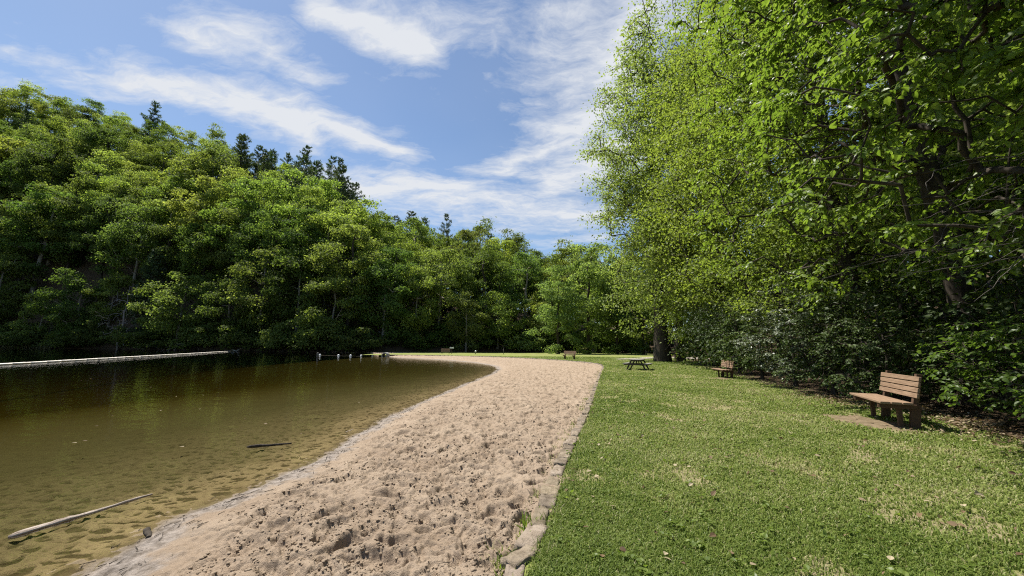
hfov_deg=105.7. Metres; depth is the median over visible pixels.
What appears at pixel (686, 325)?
broadleaf tree
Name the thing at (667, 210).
beech tree
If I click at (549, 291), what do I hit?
lawn edge tree
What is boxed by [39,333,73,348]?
shore bush
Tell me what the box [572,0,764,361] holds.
sycamore tree
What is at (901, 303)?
dark shrub
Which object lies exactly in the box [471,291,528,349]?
broadleaf tree
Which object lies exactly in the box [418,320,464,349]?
lawn edge bush
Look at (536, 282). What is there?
broadleaf tree
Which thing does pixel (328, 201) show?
broadleaf tree
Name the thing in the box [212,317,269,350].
shore bush
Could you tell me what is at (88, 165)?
broadleaf tree
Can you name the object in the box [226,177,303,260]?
broadleaf tree
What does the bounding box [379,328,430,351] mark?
lawn edge bush
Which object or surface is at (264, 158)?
pine tree
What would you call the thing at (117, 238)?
broadleaf tree
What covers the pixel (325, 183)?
broadleaf tree
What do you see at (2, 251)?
broadleaf tree
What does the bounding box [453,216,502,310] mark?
broadleaf tree
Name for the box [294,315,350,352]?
shore bush
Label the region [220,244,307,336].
broadleaf tree
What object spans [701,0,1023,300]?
beech tree
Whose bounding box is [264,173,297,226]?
pine tree
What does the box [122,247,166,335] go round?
pine tree
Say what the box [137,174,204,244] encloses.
broadleaf tree
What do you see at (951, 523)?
leaf litter
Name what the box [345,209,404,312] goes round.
broadleaf tree
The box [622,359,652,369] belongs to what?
picnic table
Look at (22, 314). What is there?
broadleaf tree
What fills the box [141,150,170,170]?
broadleaf tree
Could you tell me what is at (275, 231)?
broadleaf tree
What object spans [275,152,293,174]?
pine tree
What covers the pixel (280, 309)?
broadleaf tree
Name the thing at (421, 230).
broadleaf tree
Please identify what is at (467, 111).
sky
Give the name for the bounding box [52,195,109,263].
broadleaf tree
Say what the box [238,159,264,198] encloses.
broadleaf tree
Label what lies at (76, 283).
broadleaf tree
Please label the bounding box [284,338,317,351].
shore bush
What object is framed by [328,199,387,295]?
broadleaf tree
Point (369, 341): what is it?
shore bush
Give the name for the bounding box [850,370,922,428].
park bench
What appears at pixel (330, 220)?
broadleaf tree
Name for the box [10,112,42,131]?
broadleaf tree
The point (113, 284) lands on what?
broadleaf tree
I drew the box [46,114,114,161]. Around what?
broadleaf tree
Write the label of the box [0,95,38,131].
broadleaf tree
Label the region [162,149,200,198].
broadleaf tree
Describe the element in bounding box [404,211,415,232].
pine tree
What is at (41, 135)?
broadleaf tree
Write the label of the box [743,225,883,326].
woodland tree
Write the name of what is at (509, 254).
broadleaf tree
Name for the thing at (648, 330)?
broadleaf tree
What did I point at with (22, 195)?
broadleaf tree
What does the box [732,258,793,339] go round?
woodland tree
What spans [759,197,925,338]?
woodland tree
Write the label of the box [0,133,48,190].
broadleaf tree
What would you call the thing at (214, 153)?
broadleaf tree
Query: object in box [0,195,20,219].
broadleaf tree
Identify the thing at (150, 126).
broadleaf tree
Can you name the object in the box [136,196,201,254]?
broadleaf tree
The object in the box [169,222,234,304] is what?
broadleaf tree
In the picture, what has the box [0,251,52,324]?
broadleaf tree
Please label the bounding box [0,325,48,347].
shore bush
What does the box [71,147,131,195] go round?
broadleaf tree
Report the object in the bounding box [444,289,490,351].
broadleaf tree
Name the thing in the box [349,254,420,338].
broadleaf tree
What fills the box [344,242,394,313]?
broadleaf tree
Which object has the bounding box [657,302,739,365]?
dark shrub
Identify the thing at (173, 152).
broadleaf tree
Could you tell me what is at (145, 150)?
broadleaf tree
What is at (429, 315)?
broadleaf tree
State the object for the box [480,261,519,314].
broadleaf tree
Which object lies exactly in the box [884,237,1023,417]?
dark shrub
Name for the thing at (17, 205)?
broadleaf tree
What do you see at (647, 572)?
lawn weeds
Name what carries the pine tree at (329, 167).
on the hillside
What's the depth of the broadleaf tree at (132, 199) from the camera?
117.50 m
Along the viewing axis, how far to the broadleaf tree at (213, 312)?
91.24 m
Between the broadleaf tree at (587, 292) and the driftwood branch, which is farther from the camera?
the broadleaf tree at (587, 292)
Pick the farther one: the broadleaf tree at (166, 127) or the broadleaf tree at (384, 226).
the broadleaf tree at (166, 127)
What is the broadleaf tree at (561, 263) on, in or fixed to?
on the hillside
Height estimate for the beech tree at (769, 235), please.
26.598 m
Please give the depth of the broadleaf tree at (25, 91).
181.44 m
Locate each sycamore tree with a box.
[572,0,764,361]
[613,119,764,360]
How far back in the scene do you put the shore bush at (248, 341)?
87.40 m
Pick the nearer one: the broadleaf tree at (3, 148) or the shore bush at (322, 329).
the shore bush at (322, 329)
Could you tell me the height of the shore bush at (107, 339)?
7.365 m
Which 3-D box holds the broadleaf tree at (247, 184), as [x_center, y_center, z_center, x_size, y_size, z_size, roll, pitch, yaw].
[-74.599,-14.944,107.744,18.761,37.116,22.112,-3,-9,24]
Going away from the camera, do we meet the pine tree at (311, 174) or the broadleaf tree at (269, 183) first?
the broadleaf tree at (269, 183)
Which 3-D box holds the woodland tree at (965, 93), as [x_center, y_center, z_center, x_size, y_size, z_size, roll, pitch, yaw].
[30.544,-9.182,21.299,15.359,21.774,16.350,1,-9,-4]
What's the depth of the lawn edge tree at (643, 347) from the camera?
81.51 m
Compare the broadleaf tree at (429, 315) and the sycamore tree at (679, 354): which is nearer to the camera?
the sycamore tree at (679, 354)
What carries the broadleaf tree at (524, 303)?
on the hillside
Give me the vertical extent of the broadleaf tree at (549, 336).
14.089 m
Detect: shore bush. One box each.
[0,320,21,347]
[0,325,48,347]
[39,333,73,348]
[68,320,117,348]
[95,325,132,348]
[106,329,161,349]
[173,320,236,350]
[177,321,210,349]
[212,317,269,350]
[219,332,263,350]
[253,320,299,351]
[255,336,287,351]
[278,317,345,351]
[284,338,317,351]
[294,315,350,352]
[328,327,394,352]
[342,335,383,352]
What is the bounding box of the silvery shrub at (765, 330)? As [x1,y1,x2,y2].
[730,283,859,386]
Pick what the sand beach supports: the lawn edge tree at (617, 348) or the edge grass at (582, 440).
the edge grass at (582, 440)
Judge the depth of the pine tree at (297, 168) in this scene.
144.82 m
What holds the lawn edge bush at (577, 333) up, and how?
on the lawn at (892, 512)
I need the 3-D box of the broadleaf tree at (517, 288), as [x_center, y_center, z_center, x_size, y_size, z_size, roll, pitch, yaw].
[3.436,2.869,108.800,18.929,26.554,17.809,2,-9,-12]
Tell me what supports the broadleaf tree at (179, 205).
on the hillside
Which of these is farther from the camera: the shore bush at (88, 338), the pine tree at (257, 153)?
the pine tree at (257, 153)
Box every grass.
[479,370,605,575]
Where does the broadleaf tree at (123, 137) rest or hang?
on the hillside
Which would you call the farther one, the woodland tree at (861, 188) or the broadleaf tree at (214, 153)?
the broadleaf tree at (214, 153)
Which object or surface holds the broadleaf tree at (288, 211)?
on the hillside
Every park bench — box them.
[563,351,575,358]
[711,359,733,377]
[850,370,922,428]
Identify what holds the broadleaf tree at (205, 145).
on the hillside
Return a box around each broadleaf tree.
[0,78,49,126]
[0,86,33,120]
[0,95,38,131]
[0,120,12,136]
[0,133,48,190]
[0,136,49,200]
[0,141,29,200]
[0,150,71,197]
[0,178,20,197]
[0,181,90,295]
[0,191,41,247]
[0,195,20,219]
[0,200,69,290]
[0,228,22,276]
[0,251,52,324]
[1,128,29,146]
[2,121,50,165]
[3,135,78,221]
[3,293,69,347]
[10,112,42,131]
[17,185,79,265]
[19,133,66,182]
[23,91,67,122]
[23,266,122,336]
[28,150,107,197]
[28,168,105,283]
[29,96,77,140]
[30,119,70,153]
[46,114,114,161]
[48,136,114,188]
[52,103,100,133]
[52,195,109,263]
[59,106,81,128]
[60,194,140,288]
[70,98,106,125]
[71,119,146,172]
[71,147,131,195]
[71,161,130,213]
[72,176,141,261]
[79,271,140,327]
[84,112,119,144]
[91,200,176,313]
[97,116,130,156]
[101,168,162,233]
[102,110,134,148]
[107,184,176,264]
[109,132,150,166]
[111,160,152,188]
[113,138,166,174]
[116,124,144,139]
[117,121,145,155]
[123,271,222,350]
[130,170,166,200]
[130,222,198,306]
[131,140,188,189]
[136,118,165,151]
[136,138,155,158]
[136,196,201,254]
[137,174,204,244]
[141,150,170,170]
[142,121,185,153]
[146,150,238,216]
[154,142,182,167]
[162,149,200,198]
[162,175,244,277]
[163,125,207,156]
[166,144,196,168]
[166,160,211,197]
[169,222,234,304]
[171,142,243,193]
[179,275,260,340]
[190,122,231,161]
[190,204,267,306]
[192,173,284,277]
[195,137,244,176]
[198,164,264,224]
[207,162,224,178]
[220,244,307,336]
[221,170,267,204]
[225,208,303,305]
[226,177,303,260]
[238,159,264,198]
[240,169,291,223]
[243,203,316,290]
[256,244,332,333]
[262,167,344,225]
[263,161,298,179]
[266,205,338,312]
[279,183,331,261]
[291,269,378,343]
[295,209,365,310]
[300,222,390,336]
[308,195,388,296]
[315,195,332,210]
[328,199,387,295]
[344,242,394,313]
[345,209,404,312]
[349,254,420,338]
[359,213,394,236]
[361,245,427,335]
[380,236,431,309]
[383,217,442,310]
[386,262,443,339]
[405,239,440,304]
[409,246,469,336]
[418,232,450,264]
[432,233,472,310]
[432,261,462,311]
[444,226,493,306]
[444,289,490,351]
[446,241,514,328]
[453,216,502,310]
[454,247,501,324]
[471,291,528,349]
[472,235,524,322]
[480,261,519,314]
[492,250,553,332]
[493,228,540,321]
[502,237,531,319]
[511,250,560,328]
[517,275,532,317]
[521,280,574,349]
[523,311,573,348]
[525,257,572,301]
[530,271,565,315]
[541,235,595,304]
[541,258,570,268]
[552,245,587,325]
[565,253,601,329]
[577,278,617,325]
[577,298,621,352]
[580,244,621,280]
[581,274,615,324]
[601,251,651,318]
[619,251,667,344]
[624,294,671,352]
[637,250,685,346]
[667,303,716,347]
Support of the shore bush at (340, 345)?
on the hillside
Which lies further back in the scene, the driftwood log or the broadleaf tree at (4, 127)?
the broadleaf tree at (4, 127)
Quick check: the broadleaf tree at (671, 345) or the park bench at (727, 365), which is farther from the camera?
the broadleaf tree at (671, 345)
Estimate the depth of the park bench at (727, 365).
19.00 m
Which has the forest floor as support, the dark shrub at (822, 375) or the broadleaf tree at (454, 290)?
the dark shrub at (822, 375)
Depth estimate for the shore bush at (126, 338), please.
93.69 m
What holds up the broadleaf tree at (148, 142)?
on the hillside
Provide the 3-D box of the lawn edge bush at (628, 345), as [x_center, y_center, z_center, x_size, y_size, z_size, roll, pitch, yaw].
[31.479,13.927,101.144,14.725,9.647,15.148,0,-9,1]
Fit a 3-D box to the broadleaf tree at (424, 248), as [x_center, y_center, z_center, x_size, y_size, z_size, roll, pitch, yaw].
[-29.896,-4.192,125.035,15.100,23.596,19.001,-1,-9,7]
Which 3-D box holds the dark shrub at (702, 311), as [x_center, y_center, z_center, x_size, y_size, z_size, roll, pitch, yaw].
[14.623,3.229,26.766,6.730,6.364,7.296,1,-9,0]
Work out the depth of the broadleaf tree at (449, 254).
97.97 m
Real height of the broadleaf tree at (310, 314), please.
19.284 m
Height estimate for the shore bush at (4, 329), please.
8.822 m
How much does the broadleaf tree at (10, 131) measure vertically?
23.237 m
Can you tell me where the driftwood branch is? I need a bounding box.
[247,442,291,447]
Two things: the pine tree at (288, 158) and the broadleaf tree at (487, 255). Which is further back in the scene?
the pine tree at (288, 158)
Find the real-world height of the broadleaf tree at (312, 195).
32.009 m
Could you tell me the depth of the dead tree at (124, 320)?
96.99 m
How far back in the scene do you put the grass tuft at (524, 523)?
3.45 m
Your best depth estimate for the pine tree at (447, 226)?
157.01 m
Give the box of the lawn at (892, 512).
[365,352,1023,575]
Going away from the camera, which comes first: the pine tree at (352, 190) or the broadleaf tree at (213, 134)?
the pine tree at (352, 190)
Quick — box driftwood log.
[8,493,152,538]
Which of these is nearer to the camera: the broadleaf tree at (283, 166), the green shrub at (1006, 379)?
the green shrub at (1006, 379)
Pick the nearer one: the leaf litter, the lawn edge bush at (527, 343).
the leaf litter
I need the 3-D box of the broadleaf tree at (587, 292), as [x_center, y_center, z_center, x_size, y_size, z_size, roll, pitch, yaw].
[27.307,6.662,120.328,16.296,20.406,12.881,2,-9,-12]
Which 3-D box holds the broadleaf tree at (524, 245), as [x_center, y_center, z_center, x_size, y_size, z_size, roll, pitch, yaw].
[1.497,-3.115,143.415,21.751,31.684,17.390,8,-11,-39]
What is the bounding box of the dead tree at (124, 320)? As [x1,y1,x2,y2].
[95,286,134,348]
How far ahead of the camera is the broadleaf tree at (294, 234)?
94.31 m
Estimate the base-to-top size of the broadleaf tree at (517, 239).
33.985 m
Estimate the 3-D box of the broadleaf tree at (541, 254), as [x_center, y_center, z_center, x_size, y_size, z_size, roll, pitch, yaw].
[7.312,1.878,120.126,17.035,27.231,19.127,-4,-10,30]
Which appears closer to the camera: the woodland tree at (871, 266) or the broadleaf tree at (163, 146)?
the woodland tree at (871, 266)
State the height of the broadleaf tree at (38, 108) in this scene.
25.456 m
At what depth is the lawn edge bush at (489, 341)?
95.90 m
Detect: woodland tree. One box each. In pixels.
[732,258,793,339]
[739,237,837,337]
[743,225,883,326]
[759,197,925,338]
[828,139,1023,333]
[844,7,1023,299]
[844,139,982,225]
[885,4,1023,316]
[886,10,1011,143]
[906,63,1023,303]
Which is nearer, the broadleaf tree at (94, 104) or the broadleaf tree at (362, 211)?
the broadleaf tree at (362, 211)
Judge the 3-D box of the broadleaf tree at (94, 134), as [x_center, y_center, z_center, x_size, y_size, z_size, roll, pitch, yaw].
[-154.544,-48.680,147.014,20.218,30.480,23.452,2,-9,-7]
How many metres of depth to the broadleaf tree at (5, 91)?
181.32 m
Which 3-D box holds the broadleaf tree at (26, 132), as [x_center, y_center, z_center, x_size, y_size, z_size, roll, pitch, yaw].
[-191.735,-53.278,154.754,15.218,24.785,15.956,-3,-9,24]
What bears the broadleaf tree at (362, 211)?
on the hillside
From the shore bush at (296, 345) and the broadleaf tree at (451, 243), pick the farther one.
the broadleaf tree at (451, 243)
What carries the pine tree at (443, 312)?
on the hillside
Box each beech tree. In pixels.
[606,26,796,365]
[633,0,887,372]
[642,0,1015,384]
[665,0,1023,407]
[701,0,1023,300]
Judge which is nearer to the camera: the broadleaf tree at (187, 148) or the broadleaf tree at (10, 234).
the broadleaf tree at (10, 234)
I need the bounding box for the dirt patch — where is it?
[823,414,927,433]
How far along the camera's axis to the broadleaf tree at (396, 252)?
91.42 m
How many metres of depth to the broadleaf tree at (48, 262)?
119.69 m
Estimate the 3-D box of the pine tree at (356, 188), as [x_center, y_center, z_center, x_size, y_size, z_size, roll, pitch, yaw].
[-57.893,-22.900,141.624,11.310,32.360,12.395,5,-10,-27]
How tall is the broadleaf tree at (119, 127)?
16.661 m
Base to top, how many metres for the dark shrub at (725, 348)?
5.324 m
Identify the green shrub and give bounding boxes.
[911,309,1023,425]
[971,382,1023,410]
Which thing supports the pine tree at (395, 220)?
on the hillside
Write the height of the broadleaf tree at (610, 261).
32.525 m
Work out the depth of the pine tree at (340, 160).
143.90 m
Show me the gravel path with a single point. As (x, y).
(651, 357)
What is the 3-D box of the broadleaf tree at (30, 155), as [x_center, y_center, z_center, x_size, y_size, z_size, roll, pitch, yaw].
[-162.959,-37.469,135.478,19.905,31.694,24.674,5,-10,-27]
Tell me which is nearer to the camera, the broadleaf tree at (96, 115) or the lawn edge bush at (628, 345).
the lawn edge bush at (628, 345)
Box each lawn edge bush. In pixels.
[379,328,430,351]
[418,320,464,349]
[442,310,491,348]
[472,331,506,348]
[487,319,524,347]
[502,331,547,352]
[543,324,595,350]
[591,333,625,351]
[608,324,653,351]
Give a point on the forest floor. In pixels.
(809, 384)
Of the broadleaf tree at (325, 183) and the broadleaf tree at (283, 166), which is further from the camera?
the broadleaf tree at (283, 166)
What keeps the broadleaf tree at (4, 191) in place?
on the hillside
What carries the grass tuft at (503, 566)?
on the sand beach
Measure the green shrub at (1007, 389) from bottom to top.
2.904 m
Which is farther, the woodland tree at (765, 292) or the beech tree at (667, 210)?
the woodland tree at (765, 292)
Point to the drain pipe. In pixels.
(386, 353)
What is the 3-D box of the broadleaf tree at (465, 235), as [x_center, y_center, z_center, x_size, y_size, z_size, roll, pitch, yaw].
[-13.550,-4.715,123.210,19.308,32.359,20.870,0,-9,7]
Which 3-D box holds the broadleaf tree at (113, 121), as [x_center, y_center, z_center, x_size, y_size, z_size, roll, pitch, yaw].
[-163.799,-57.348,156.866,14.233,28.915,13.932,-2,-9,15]
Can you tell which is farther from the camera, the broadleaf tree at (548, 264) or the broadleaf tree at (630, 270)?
the broadleaf tree at (548, 264)
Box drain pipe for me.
[381,352,389,356]
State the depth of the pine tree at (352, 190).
137.70 m
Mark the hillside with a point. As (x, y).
(85, 266)
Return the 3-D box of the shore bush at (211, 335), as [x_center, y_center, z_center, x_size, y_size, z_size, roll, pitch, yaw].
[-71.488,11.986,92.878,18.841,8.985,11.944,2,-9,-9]
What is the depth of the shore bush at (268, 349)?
85.72 m
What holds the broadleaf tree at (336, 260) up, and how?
on the hillside
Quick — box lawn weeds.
[551,394,1019,575]
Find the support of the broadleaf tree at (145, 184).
on the hillside
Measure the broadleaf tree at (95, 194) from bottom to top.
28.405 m
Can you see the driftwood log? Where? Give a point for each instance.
(33, 529)
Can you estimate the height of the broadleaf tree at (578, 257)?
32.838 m
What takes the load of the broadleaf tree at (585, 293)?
on the hillside
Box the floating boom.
[0,348,241,364]
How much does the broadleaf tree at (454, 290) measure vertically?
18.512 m
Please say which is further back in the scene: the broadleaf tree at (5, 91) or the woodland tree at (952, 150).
the broadleaf tree at (5, 91)
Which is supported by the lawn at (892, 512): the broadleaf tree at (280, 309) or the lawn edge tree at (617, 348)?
the lawn edge tree at (617, 348)
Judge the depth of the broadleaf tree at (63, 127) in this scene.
151.56 m
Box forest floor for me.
[648,256,1023,439]
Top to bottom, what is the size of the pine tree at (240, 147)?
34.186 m
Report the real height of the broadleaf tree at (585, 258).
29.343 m
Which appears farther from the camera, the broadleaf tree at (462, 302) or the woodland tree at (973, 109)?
the broadleaf tree at (462, 302)
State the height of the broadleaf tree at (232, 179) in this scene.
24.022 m
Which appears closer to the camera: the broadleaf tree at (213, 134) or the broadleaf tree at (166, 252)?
the broadleaf tree at (166, 252)
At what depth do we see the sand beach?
5.12 m
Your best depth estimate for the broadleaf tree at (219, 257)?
102.23 m
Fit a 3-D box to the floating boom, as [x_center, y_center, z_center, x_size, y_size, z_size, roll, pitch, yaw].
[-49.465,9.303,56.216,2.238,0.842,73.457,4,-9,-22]
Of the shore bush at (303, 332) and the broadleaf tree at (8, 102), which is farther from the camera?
the broadleaf tree at (8, 102)
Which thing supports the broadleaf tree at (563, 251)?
on the hillside
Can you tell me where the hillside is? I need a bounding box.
[0,155,691,352]
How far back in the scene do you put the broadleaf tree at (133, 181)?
124.43 m
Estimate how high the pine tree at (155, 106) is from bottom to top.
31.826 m
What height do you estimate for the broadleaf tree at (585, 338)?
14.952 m
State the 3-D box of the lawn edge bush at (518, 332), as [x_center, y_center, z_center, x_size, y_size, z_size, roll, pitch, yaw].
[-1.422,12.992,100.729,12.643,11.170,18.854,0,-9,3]
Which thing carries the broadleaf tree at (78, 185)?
on the hillside
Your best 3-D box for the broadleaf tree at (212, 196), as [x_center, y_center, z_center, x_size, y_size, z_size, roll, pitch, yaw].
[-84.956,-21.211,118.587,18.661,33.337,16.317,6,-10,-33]
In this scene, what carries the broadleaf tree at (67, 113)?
on the hillside
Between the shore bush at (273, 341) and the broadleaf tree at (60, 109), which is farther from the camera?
the broadleaf tree at (60, 109)
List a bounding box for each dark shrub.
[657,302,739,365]
[668,289,775,369]
[676,295,797,373]
[712,302,812,378]
[769,294,894,394]
[790,249,1023,398]
[806,292,1007,398]
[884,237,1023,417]
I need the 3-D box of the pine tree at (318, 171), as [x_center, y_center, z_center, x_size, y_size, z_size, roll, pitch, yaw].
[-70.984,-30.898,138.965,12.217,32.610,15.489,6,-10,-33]
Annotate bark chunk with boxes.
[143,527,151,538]
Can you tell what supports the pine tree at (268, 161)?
on the hillside
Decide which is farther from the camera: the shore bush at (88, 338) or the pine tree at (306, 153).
the pine tree at (306, 153)
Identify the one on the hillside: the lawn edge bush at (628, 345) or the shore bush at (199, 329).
the shore bush at (199, 329)
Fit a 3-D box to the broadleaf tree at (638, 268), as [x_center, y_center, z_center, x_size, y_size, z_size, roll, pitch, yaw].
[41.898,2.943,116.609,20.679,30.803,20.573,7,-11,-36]
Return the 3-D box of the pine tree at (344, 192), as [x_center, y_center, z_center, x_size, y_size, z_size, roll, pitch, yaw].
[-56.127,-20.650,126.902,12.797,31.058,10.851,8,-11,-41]
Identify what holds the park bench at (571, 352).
on the lawn at (892, 512)
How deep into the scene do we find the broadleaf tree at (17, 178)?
133.45 m
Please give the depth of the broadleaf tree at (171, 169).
136.44 m
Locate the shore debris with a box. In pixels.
[39,369,574,575]
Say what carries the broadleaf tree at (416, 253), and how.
on the hillside
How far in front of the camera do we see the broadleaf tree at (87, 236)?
111.56 m
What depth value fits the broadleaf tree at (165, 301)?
92.73 m
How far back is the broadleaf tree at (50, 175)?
130.30 m
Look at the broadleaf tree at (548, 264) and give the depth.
143.58 m
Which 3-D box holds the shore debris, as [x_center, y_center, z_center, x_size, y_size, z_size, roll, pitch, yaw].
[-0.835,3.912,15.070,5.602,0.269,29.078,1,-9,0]
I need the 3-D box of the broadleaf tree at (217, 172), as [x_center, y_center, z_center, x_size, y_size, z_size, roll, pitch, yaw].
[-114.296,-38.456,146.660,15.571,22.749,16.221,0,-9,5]
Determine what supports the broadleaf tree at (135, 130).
on the hillside
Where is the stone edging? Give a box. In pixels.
[390,354,603,575]
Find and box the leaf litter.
[565,386,1023,575]
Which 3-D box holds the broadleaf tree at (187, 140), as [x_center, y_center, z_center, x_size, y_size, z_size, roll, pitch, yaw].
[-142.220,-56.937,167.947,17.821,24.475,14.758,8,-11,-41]
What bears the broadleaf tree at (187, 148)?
on the hillside
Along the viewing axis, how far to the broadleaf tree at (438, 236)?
136.13 m
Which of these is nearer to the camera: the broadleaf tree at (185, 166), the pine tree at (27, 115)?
the broadleaf tree at (185, 166)
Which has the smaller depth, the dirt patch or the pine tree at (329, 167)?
the dirt patch
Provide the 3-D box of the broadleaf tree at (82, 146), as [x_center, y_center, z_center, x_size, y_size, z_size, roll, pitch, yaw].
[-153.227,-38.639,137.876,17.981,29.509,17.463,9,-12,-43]
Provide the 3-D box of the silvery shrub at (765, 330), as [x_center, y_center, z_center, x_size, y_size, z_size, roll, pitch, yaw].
[10.936,2.214,14.891,3.854,4.818,4.283,6,-10,-31]
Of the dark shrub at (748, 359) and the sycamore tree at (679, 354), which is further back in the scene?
the sycamore tree at (679, 354)
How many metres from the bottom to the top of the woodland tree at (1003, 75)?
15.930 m
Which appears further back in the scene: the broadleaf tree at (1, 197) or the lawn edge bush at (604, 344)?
the broadleaf tree at (1, 197)
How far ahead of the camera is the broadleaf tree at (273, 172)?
127.99 m
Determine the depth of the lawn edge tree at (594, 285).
83.76 m
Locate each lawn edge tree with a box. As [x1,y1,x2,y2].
[523,264,588,353]
[547,242,626,353]
[581,264,646,353]
[607,259,672,354]
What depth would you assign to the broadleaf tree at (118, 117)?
174.52 m
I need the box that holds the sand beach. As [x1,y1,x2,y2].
[0,350,602,575]
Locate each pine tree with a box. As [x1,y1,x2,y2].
[8,101,36,141]
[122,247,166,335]
[129,101,166,141]
[226,133,255,176]
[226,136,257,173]
[240,145,265,178]
[247,149,275,179]
[253,148,281,177]
[254,154,275,202]
[258,152,280,200]
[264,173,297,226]
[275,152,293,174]
[289,145,319,183]
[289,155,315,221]
[291,161,301,183]
[305,160,323,192]
[305,161,324,205]
[321,155,342,179]
[322,164,353,210]
[326,157,347,209]
[332,180,354,239]
[346,182,358,205]
[348,182,364,206]
[392,215,399,225]
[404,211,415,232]
[421,217,429,227]
[427,256,452,325]
[438,213,453,241]
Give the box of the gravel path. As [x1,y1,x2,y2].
[624,357,708,358]
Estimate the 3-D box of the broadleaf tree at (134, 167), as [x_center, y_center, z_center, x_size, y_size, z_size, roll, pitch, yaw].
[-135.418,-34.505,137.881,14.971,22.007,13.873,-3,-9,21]
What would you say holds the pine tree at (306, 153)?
on the hillside
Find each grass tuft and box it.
[489,545,536,575]
[515,506,548,536]
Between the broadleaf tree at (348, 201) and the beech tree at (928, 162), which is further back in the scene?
the broadleaf tree at (348, 201)
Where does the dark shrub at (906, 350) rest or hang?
on the forest floor
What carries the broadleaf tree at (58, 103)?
on the hillside
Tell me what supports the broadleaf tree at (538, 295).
on the hillside
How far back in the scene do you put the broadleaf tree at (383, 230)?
131.68 m
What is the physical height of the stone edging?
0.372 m
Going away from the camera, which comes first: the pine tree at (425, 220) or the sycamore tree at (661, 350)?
the sycamore tree at (661, 350)
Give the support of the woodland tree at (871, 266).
on the forest floor
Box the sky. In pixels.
[0,0,1009,330]
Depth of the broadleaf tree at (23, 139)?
146.44 m

